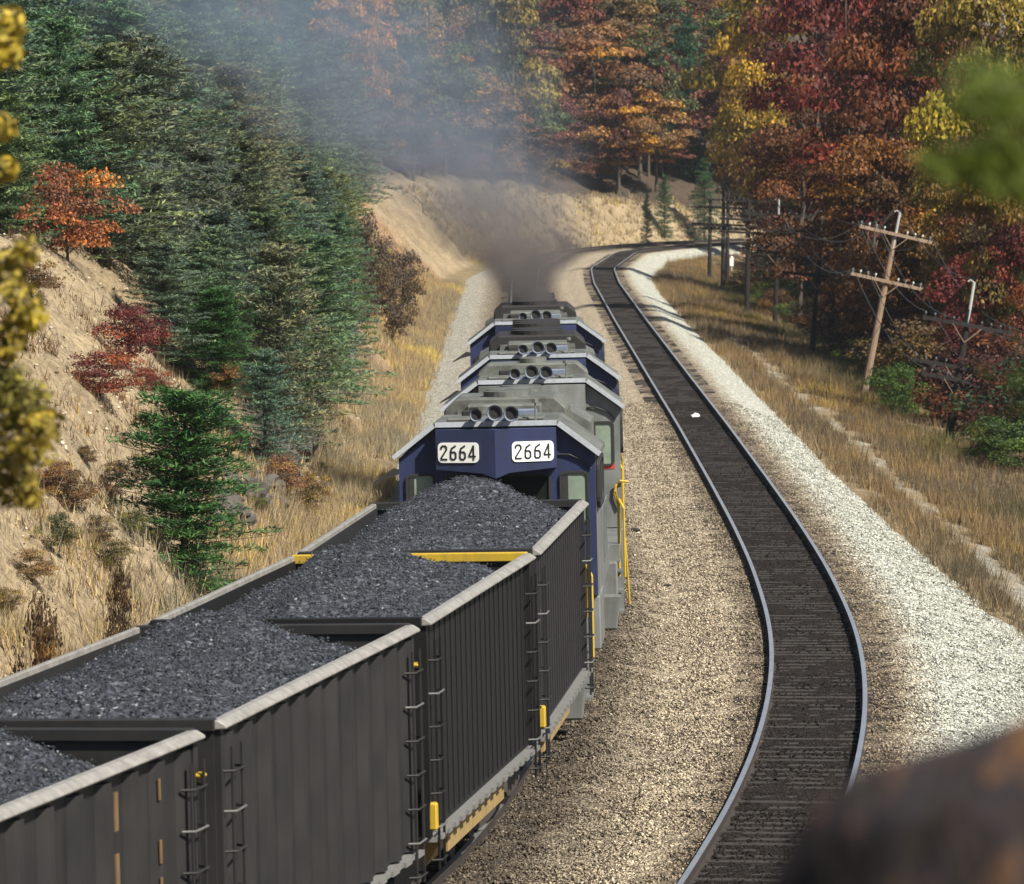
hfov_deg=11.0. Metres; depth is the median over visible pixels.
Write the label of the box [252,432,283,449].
shale rock
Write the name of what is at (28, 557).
scrub bush
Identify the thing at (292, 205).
pine tree
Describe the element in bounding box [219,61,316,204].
pine tree
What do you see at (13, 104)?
pine tree
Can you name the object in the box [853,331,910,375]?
leafy bush
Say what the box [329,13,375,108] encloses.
pine tree
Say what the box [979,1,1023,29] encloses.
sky
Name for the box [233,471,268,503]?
shale rock
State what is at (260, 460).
shale rock
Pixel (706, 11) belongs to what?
autumn tree
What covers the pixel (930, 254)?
line wire
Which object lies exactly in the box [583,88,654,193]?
autumn tree
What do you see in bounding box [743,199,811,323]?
utility pole
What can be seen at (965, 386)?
leafy bush
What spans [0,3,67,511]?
oak tree
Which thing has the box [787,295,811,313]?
leafy bush
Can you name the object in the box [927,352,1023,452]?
leafy bush
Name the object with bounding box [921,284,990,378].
line wire
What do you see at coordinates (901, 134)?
autumn tree
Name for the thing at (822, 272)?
leafy bush
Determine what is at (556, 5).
autumn tree
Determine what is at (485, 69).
autumn tree
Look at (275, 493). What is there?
shale rock
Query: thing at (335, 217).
pine tree
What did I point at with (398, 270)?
bare bush
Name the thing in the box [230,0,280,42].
autumn tree
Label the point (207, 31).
pine tree
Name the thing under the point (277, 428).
shale rock
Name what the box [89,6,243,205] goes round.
pine tree
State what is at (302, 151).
pine tree
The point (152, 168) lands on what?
pine tree
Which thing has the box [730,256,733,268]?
trackside marker
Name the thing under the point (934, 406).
leafy bush
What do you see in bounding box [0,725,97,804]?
coal load
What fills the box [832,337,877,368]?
leafy bush
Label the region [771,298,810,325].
leafy bush
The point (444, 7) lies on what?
autumn tree
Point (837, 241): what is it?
line wire
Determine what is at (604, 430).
window frame
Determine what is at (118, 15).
pine tree
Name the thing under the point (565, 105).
autumn tree
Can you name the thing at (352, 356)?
pine tree
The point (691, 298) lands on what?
dry grass
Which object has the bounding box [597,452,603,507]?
side window frame
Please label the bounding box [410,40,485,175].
autumn tree
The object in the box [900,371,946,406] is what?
leafy bush
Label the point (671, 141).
autumn tree
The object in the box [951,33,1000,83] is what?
autumn tree
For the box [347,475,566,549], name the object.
coal load
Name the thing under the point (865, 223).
line wire
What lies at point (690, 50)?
white pine
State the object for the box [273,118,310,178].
pine tree
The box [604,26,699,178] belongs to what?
autumn tree
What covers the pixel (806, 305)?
leafy bush
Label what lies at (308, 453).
shale rock
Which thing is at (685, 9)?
autumn tree
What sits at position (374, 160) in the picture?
pine tree
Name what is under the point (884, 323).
leafy bush
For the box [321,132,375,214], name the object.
pine tree
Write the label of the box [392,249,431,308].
bare bush
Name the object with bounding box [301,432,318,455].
shale rock
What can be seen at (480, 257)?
bank grass
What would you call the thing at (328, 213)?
pine tree
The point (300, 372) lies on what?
pine tree
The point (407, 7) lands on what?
autumn tree
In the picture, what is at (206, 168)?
pine tree
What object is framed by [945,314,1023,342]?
line wire
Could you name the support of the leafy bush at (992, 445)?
on the ground at (406, 220)
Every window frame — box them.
[406,474,434,499]
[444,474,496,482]
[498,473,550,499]
[560,470,589,522]
[594,421,614,465]
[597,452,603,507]
[602,343,604,362]
[617,379,618,395]
[619,407,622,452]
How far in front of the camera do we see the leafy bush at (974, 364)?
185.43 m
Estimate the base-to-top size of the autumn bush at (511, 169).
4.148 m
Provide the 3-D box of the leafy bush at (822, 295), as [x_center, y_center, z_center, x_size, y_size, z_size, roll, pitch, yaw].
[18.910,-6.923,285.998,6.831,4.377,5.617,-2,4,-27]
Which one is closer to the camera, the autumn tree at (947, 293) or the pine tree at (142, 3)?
the pine tree at (142, 3)
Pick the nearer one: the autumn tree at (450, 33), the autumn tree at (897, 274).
the autumn tree at (897, 274)
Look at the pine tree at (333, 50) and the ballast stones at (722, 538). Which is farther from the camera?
the pine tree at (333, 50)
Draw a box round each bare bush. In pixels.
[2,257,65,298]
[10,590,62,674]
[102,558,132,637]
[350,210,393,330]
[364,235,408,295]
[369,275,421,341]
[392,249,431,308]
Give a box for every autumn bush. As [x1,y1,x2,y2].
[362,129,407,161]
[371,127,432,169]
[476,144,539,178]
[517,146,572,184]
[547,139,609,179]
[573,142,627,180]
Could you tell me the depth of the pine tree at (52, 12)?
135.72 m
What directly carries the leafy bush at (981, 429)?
on the ground at (406, 220)
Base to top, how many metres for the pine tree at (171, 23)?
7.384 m
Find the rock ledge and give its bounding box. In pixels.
[768,718,1023,883]
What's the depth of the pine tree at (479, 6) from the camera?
470.77 m
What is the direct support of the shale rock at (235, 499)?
on the ground at (406, 220)
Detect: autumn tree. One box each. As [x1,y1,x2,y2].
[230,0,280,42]
[299,0,420,79]
[313,0,421,63]
[341,0,396,161]
[353,0,429,110]
[354,51,419,164]
[376,77,449,180]
[396,0,446,151]
[408,0,450,49]
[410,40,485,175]
[413,23,465,49]
[417,47,476,149]
[419,73,524,176]
[420,41,484,128]
[430,0,528,42]
[431,0,479,15]
[441,4,494,74]
[456,63,497,164]
[463,9,520,63]
[463,90,535,184]
[465,0,565,180]
[488,48,558,123]
[488,52,576,180]
[490,24,575,111]
[495,122,562,183]
[505,77,563,170]
[520,0,622,96]
[521,94,587,173]
[526,0,568,26]
[532,22,582,92]
[538,32,669,177]
[553,53,601,109]
[554,0,635,78]
[555,6,616,75]
[559,58,613,161]
[568,18,649,123]
[577,96,663,195]
[578,0,682,59]
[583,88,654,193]
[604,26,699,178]
[611,90,697,193]
[619,36,683,176]
[631,0,690,34]
[633,0,717,26]
[635,134,696,177]
[636,22,725,110]
[653,74,709,164]
[674,0,810,265]
[674,18,716,69]
[676,53,784,185]
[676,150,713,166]
[682,1,725,22]
[688,7,761,69]
[692,0,779,63]
[693,84,720,149]
[698,56,792,146]
[706,7,784,46]
[706,81,785,244]
[733,146,786,232]
[739,0,874,271]
[740,0,954,343]
[742,107,855,331]
[780,119,852,264]
[794,134,944,367]
[798,100,884,275]
[804,206,836,271]
[816,0,980,312]
[857,108,933,273]
[877,87,970,291]
[877,205,937,312]
[885,205,958,308]
[897,131,995,336]
[899,42,979,118]
[901,0,1023,310]
[902,35,1023,422]
[915,245,1023,372]
[920,303,983,366]
[935,218,973,311]
[937,204,1015,321]
[939,80,1023,350]
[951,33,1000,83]
[954,205,1023,357]
[957,115,1023,254]
[979,26,997,51]
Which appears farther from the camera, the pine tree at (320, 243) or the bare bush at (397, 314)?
the bare bush at (397, 314)
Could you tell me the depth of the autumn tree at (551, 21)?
502.10 m
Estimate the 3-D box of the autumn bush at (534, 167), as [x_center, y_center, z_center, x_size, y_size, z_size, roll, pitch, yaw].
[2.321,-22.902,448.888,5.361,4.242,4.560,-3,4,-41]
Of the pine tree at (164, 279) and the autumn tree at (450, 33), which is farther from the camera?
the autumn tree at (450, 33)
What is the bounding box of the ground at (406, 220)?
[0,0,1023,678]
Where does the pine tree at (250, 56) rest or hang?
on the ground at (406, 220)
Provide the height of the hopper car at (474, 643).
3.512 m
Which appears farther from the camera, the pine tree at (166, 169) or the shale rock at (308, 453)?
the pine tree at (166, 169)
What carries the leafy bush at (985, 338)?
on the ground at (406, 220)
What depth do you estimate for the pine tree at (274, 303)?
135.26 m
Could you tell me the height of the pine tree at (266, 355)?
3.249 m
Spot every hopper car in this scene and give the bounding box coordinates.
[0,623,427,883]
[0,728,209,883]
[143,552,542,883]
[294,499,594,795]
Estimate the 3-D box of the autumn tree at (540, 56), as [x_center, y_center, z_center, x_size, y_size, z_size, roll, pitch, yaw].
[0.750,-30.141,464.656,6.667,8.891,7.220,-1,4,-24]
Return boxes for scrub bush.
[0,586,30,615]
[6,548,61,583]
[31,458,83,495]
[33,512,84,557]
[45,470,99,509]
[77,444,99,465]
[82,513,118,542]
[90,538,133,576]
[97,458,143,505]
[115,509,152,530]
[147,529,168,546]
[203,362,249,398]
[235,389,257,403]
[246,495,269,513]
[260,453,311,492]
[286,479,334,511]
[301,469,332,493]
[313,462,333,472]
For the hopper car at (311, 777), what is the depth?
52.12 m
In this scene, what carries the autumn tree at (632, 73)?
on the ground at (406, 220)
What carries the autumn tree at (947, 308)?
on the ground at (406, 220)
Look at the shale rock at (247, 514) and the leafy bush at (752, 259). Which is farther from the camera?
the leafy bush at (752, 259)
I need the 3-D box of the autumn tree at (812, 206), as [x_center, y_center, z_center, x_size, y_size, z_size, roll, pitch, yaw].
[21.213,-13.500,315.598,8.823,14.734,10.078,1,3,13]
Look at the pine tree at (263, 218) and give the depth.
148.77 m
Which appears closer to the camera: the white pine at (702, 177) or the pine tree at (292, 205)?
the pine tree at (292, 205)
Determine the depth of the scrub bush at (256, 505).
115.17 m
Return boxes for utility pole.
[689,200,730,276]
[691,185,754,292]
[706,191,748,280]
[719,200,774,311]
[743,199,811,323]
[782,210,853,354]
[849,210,931,393]
[912,279,1011,439]
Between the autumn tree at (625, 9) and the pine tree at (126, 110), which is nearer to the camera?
the pine tree at (126, 110)
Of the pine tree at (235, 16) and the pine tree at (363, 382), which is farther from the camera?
the pine tree at (235, 16)
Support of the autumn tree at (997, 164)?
on the ground at (406, 220)
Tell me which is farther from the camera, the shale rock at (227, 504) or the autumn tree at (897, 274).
the autumn tree at (897, 274)
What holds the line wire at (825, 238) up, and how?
attached to the utility pole at (885, 280)
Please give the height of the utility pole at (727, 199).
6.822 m
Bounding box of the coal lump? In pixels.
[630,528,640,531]
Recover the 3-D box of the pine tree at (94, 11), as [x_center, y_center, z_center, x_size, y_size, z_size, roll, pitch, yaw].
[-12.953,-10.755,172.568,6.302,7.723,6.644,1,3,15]
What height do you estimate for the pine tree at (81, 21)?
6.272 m
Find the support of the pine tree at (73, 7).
on the ground at (406, 220)
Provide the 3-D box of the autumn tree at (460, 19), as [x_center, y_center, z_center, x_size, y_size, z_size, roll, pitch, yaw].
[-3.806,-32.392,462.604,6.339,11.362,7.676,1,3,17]
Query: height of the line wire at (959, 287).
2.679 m
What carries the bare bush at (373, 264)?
on the ground at (406, 220)
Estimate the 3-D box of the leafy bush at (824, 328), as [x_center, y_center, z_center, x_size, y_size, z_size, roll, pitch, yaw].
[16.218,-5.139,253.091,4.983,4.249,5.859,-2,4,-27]
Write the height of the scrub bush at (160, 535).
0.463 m
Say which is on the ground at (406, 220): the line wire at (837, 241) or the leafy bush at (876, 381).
the leafy bush at (876, 381)
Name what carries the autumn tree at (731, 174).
on the ground at (406, 220)
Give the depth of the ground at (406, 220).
133.43 m
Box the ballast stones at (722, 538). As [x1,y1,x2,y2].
[420,402,1023,883]
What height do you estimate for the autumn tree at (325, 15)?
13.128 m
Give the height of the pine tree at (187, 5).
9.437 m
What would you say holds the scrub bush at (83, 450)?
on the ground at (406, 220)
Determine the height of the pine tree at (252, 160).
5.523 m
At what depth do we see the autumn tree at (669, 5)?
501.35 m
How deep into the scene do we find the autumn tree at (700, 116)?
471.05 m
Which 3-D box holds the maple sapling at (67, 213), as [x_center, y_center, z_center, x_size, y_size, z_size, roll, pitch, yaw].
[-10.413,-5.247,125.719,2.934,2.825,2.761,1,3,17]
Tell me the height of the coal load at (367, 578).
1.051 m
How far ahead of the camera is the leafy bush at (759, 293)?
337.55 m
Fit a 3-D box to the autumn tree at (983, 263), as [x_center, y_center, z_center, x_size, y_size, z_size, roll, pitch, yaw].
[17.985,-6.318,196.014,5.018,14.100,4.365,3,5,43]
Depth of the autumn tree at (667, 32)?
480.13 m
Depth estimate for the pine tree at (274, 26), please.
306.36 m
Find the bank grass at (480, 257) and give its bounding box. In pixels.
[402,179,763,264]
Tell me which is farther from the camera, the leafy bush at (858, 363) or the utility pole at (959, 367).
the leafy bush at (858, 363)
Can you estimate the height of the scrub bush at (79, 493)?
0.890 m
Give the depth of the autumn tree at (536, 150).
443.47 m
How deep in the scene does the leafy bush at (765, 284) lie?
325.87 m
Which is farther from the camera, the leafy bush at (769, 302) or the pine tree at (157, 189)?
the leafy bush at (769, 302)
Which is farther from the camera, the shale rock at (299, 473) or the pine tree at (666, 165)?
the pine tree at (666, 165)
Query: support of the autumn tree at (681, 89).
on the ground at (406, 220)
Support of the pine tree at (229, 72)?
on the ground at (406, 220)
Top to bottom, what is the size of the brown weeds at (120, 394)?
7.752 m
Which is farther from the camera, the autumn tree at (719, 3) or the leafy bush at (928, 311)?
the autumn tree at (719, 3)
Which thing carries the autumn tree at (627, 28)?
on the ground at (406, 220)
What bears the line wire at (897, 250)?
attached to the utility pole at (885, 280)
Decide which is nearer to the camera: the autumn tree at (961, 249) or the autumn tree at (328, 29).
the autumn tree at (961, 249)
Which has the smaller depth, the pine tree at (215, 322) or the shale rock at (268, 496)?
the shale rock at (268, 496)
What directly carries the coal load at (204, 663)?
in the hopper car at (311, 777)
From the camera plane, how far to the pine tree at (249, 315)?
145.65 m
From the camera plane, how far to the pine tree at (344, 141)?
278.58 m
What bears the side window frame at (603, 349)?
in the diesel locomotive at (535, 305)
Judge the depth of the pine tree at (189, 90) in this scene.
157.78 m
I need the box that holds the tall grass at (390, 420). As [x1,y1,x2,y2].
[0,225,467,677]
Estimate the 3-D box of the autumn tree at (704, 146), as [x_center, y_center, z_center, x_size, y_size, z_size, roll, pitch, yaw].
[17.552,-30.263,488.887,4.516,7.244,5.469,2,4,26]
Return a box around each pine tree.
[0,0,92,211]
[0,0,122,226]
[0,55,147,227]
[0,90,71,244]
[3,14,141,238]
[14,41,215,267]
[16,0,148,194]
[22,37,149,220]
[42,0,105,74]
[50,30,244,284]
[56,0,109,45]
[76,0,160,44]
[79,0,204,234]
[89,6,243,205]
[105,128,185,270]
[110,176,202,294]
[111,53,231,249]
[113,50,248,254]
[116,240,227,364]
[119,0,168,45]
[131,134,194,239]
[141,3,212,72]
[147,0,234,57]
[152,139,266,300]
[153,206,306,382]
[158,224,267,371]
[166,73,261,209]
[166,137,224,239]
[166,251,248,368]
[166,284,263,392]
[167,1,272,82]
[174,19,265,155]
[179,0,282,98]
[180,21,225,61]
[182,39,236,82]
[188,87,269,193]
[200,60,318,207]
[207,165,332,313]
[215,207,357,391]
[218,127,315,231]
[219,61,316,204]
[220,65,310,202]
[221,240,358,448]
[222,20,316,161]
[223,278,333,435]
[223,347,311,468]
[225,44,304,161]
[225,191,285,237]
[235,271,306,390]
[237,19,337,123]
[249,89,316,210]
[262,81,301,189]
[262,176,321,228]
[262,190,334,327]
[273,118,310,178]
[278,0,323,45]
[278,226,355,377]
[281,37,411,196]
[281,143,340,214]
[282,51,380,211]
[283,97,370,199]
[283,162,360,244]
[284,293,310,368]
[285,109,352,210]
[289,205,361,327]
[289,231,396,404]
[290,212,365,359]
[296,41,391,181]
[298,262,366,388]
[302,164,374,279]
[313,197,349,281]
[319,173,393,271]
[319,221,389,329]
[319,282,373,391]
[320,209,381,304]
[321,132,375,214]
[326,81,401,202]
[327,244,380,372]
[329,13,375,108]
[339,116,381,202]
[464,0,501,94]
[505,0,541,46]
[595,36,624,127]
[644,47,697,177]
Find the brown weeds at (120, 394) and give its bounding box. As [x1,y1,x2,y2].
[0,212,354,668]
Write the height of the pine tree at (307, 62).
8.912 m
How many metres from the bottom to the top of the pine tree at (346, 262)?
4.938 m
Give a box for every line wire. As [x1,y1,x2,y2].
[747,235,792,250]
[786,222,860,239]
[795,239,852,272]
[801,226,875,241]
[807,241,866,275]
[824,211,896,223]
[853,268,922,366]
[858,232,929,250]
[862,221,925,310]
[869,273,938,369]
[878,226,942,313]
[899,210,973,279]
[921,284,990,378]
[931,237,1008,326]
[940,370,1016,401]
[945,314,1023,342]
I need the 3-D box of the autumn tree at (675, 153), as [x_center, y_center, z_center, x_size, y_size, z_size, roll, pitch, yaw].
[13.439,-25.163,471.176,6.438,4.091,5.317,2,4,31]
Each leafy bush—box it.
[725,271,756,291]
[728,246,826,290]
[733,245,787,279]
[740,256,830,298]
[750,289,764,301]
[751,268,814,298]
[754,285,795,314]
[757,288,797,315]
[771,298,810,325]
[778,286,839,302]
[784,295,830,332]
[787,283,827,310]
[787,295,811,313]
[792,279,864,331]
[801,290,898,354]
[803,267,879,293]
[803,278,880,321]
[806,323,847,349]
[817,289,876,339]
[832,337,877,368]
[837,314,956,386]
[845,305,930,361]
[850,308,922,337]
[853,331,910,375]
[859,365,925,399]
[862,355,911,387]
[875,361,933,420]
[876,330,945,387]
[888,322,1023,420]
[898,336,950,366]
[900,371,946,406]
[909,345,1023,437]
[912,294,951,321]
[919,391,949,419]
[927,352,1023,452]
[930,345,994,412]
[939,355,1023,467]
[948,353,1018,415]
[952,414,1023,471]
[963,411,1010,443]
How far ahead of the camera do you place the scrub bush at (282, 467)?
125.65 m
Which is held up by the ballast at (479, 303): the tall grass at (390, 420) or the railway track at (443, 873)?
the railway track at (443, 873)
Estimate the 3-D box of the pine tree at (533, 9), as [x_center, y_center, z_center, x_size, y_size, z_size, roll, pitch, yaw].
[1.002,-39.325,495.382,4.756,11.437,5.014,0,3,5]
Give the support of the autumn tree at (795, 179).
on the ground at (406, 220)
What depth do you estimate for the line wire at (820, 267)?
229.07 m
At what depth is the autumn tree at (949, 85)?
303.29 m
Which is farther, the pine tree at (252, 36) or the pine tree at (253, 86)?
the pine tree at (252, 36)
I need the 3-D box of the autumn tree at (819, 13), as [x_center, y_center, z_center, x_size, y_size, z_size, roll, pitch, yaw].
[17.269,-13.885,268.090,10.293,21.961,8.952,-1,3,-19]
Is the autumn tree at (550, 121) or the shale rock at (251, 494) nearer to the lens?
the shale rock at (251, 494)
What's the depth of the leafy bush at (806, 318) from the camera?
288.84 m
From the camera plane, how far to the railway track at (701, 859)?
97.91 m
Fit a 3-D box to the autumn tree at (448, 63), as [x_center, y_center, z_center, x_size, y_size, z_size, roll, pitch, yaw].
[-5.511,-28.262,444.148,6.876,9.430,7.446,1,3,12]
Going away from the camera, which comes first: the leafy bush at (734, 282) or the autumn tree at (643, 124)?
the leafy bush at (734, 282)
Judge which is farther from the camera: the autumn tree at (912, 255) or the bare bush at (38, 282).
the autumn tree at (912, 255)
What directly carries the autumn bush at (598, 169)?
on the ground at (406, 220)
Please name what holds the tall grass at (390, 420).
on the ground at (406, 220)
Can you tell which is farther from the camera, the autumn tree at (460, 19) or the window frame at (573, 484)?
the autumn tree at (460, 19)
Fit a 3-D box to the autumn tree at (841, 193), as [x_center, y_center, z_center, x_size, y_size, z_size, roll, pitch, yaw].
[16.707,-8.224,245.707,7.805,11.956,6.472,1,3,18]
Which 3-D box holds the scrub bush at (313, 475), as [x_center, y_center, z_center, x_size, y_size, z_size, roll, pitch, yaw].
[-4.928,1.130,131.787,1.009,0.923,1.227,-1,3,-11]
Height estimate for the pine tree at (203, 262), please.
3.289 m
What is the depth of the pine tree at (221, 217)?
140.70 m
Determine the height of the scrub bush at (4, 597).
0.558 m
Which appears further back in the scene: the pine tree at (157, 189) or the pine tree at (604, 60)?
the pine tree at (604, 60)
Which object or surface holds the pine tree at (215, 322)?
on the ground at (406, 220)
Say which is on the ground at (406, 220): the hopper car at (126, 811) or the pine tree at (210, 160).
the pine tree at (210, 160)
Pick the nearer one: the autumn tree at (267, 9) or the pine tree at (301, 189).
the pine tree at (301, 189)
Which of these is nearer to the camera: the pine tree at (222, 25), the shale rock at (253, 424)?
the shale rock at (253, 424)
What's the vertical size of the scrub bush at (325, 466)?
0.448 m
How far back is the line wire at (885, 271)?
200.60 m
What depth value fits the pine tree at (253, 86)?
202.66 m
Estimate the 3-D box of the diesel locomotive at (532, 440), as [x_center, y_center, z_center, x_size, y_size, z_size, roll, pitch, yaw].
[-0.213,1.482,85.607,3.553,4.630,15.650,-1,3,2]
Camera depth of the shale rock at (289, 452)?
131.56 m
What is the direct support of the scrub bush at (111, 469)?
on the ground at (406, 220)
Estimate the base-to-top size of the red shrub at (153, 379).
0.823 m
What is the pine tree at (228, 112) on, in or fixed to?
on the ground at (406, 220)
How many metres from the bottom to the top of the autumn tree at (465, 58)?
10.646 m
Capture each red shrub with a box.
[69,349,160,398]
[88,302,174,367]
[129,366,175,400]
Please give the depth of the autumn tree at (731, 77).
415.43 m
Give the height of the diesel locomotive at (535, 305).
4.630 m
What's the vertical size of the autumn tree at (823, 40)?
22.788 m
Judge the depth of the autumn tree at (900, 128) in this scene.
272.34 m
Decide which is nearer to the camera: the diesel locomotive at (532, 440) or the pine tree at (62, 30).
the diesel locomotive at (532, 440)
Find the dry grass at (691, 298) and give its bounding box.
[651,252,1023,652]
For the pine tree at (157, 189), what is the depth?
139.21 m
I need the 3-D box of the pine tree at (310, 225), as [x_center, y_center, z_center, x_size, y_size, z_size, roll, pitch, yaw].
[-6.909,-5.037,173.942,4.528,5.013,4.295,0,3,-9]
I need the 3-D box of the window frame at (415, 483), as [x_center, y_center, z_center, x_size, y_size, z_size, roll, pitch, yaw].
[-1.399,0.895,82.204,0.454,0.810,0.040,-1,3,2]
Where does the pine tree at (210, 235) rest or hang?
on the ground at (406, 220)
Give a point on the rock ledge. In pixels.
(951, 813)
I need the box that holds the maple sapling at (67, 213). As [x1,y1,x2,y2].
[13,160,142,261]
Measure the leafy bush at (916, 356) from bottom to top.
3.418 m
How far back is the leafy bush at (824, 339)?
257.75 m
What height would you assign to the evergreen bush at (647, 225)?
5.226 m
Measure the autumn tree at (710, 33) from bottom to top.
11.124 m
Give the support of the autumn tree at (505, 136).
on the ground at (406, 220)
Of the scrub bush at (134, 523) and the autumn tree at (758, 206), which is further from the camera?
the autumn tree at (758, 206)
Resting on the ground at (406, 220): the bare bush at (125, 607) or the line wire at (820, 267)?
the bare bush at (125, 607)
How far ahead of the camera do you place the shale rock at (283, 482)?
125.16 m
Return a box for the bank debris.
[0,228,358,673]
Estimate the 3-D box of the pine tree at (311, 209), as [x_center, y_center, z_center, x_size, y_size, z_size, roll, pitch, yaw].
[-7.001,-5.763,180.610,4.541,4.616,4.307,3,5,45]
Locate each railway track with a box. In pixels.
[426,238,743,883]
[583,241,900,883]
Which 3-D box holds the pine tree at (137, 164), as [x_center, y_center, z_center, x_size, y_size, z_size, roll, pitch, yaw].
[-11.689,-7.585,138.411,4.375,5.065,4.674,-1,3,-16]
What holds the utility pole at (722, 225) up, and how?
on the ground at (406, 220)
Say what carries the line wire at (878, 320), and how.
attached to the utility pole at (885, 280)
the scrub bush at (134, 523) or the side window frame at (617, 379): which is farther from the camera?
the side window frame at (617, 379)
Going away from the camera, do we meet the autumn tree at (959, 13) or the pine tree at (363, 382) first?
the pine tree at (363, 382)
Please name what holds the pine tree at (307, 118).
on the ground at (406, 220)
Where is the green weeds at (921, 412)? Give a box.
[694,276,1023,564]
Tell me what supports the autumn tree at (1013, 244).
on the ground at (406, 220)
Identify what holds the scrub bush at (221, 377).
on the ground at (406, 220)
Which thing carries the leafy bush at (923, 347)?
on the ground at (406, 220)
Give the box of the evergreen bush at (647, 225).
[639,192,652,242]
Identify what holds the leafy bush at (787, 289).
on the ground at (406, 220)
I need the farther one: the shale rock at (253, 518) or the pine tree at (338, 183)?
the pine tree at (338, 183)
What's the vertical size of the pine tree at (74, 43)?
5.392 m
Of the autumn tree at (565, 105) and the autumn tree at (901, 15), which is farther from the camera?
the autumn tree at (565, 105)
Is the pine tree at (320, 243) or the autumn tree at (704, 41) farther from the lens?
the autumn tree at (704, 41)
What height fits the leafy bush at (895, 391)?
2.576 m
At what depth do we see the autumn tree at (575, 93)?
468.46 m
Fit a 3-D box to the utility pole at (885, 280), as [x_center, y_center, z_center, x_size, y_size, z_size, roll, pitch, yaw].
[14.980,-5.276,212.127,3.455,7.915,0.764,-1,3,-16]
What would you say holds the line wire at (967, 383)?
attached to the utility pole at (959, 367)
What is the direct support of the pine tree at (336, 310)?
on the ground at (406, 220)
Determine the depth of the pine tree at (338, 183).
224.26 m
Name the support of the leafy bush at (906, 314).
on the ground at (406, 220)
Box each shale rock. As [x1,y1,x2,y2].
[209,509,232,529]
[211,489,236,524]
[215,464,247,495]
[226,493,243,519]
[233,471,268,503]
[238,509,256,528]
[240,508,250,519]
[243,445,263,459]
[244,457,276,467]
[246,491,255,499]
[249,473,278,491]
[251,423,271,433]
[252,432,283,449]
[253,431,284,452]
[258,412,280,436]
[259,473,284,493]
[261,493,271,507]
[268,490,289,507]
[273,441,291,458]
[280,470,304,490]
[290,450,301,463]
[294,433,311,462]
[301,383,326,408]
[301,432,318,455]
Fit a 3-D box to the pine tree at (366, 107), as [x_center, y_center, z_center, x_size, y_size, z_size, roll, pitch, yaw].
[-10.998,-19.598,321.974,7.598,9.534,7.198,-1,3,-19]
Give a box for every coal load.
[0,608,356,718]
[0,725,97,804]
[221,540,494,617]
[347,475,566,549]
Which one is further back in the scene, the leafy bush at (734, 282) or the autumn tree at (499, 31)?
the autumn tree at (499, 31)
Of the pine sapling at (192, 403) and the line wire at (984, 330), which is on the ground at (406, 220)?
the pine sapling at (192, 403)
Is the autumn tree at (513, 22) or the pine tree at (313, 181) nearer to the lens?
the pine tree at (313, 181)
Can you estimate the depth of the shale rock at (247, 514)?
111.51 m
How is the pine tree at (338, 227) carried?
on the ground at (406, 220)
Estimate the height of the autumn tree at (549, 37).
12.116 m
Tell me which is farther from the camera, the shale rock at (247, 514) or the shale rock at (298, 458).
the shale rock at (298, 458)
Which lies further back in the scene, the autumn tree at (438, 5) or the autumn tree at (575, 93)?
the autumn tree at (575, 93)
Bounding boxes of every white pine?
[653,174,677,237]
[658,8,710,173]
[686,158,721,239]
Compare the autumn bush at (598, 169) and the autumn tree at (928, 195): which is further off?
the autumn bush at (598, 169)
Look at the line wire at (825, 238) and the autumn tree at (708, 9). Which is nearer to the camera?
the line wire at (825, 238)
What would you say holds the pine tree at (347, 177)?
on the ground at (406, 220)
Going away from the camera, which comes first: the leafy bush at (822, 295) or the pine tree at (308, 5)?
the leafy bush at (822, 295)
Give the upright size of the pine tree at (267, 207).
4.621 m
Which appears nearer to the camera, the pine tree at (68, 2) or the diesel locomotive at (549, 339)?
the diesel locomotive at (549, 339)
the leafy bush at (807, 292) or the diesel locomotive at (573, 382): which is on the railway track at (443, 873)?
the diesel locomotive at (573, 382)
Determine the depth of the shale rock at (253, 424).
131.97 m
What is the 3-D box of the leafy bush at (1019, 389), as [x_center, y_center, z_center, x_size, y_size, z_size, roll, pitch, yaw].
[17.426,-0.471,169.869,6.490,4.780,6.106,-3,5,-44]
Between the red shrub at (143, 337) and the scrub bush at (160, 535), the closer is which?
the scrub bush at (160, 535)
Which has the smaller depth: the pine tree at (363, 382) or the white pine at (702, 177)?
the pine tree at (363, 382)
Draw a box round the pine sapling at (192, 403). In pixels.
[105,381,281,592]
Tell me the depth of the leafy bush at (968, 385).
194.24 m
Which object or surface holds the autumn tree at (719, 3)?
on the ground at (406, 220)
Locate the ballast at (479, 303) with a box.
[385,241,1023,883]
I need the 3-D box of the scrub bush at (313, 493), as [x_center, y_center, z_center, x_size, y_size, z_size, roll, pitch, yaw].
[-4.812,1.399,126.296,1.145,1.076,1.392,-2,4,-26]
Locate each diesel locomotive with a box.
[373,384,620,719]
[440,318,623,519]
[440,356,630,629]
[452,292,606,365]
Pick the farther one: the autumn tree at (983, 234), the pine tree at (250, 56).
the pine tree at (250, 56)
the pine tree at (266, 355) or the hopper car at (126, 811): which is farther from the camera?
the pine tree at (266, 355)
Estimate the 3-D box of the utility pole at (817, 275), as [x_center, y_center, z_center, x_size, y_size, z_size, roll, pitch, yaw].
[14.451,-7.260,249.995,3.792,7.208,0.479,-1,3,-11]
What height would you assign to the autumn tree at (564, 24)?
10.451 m
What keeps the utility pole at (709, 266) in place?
on the ground at (406, 220)

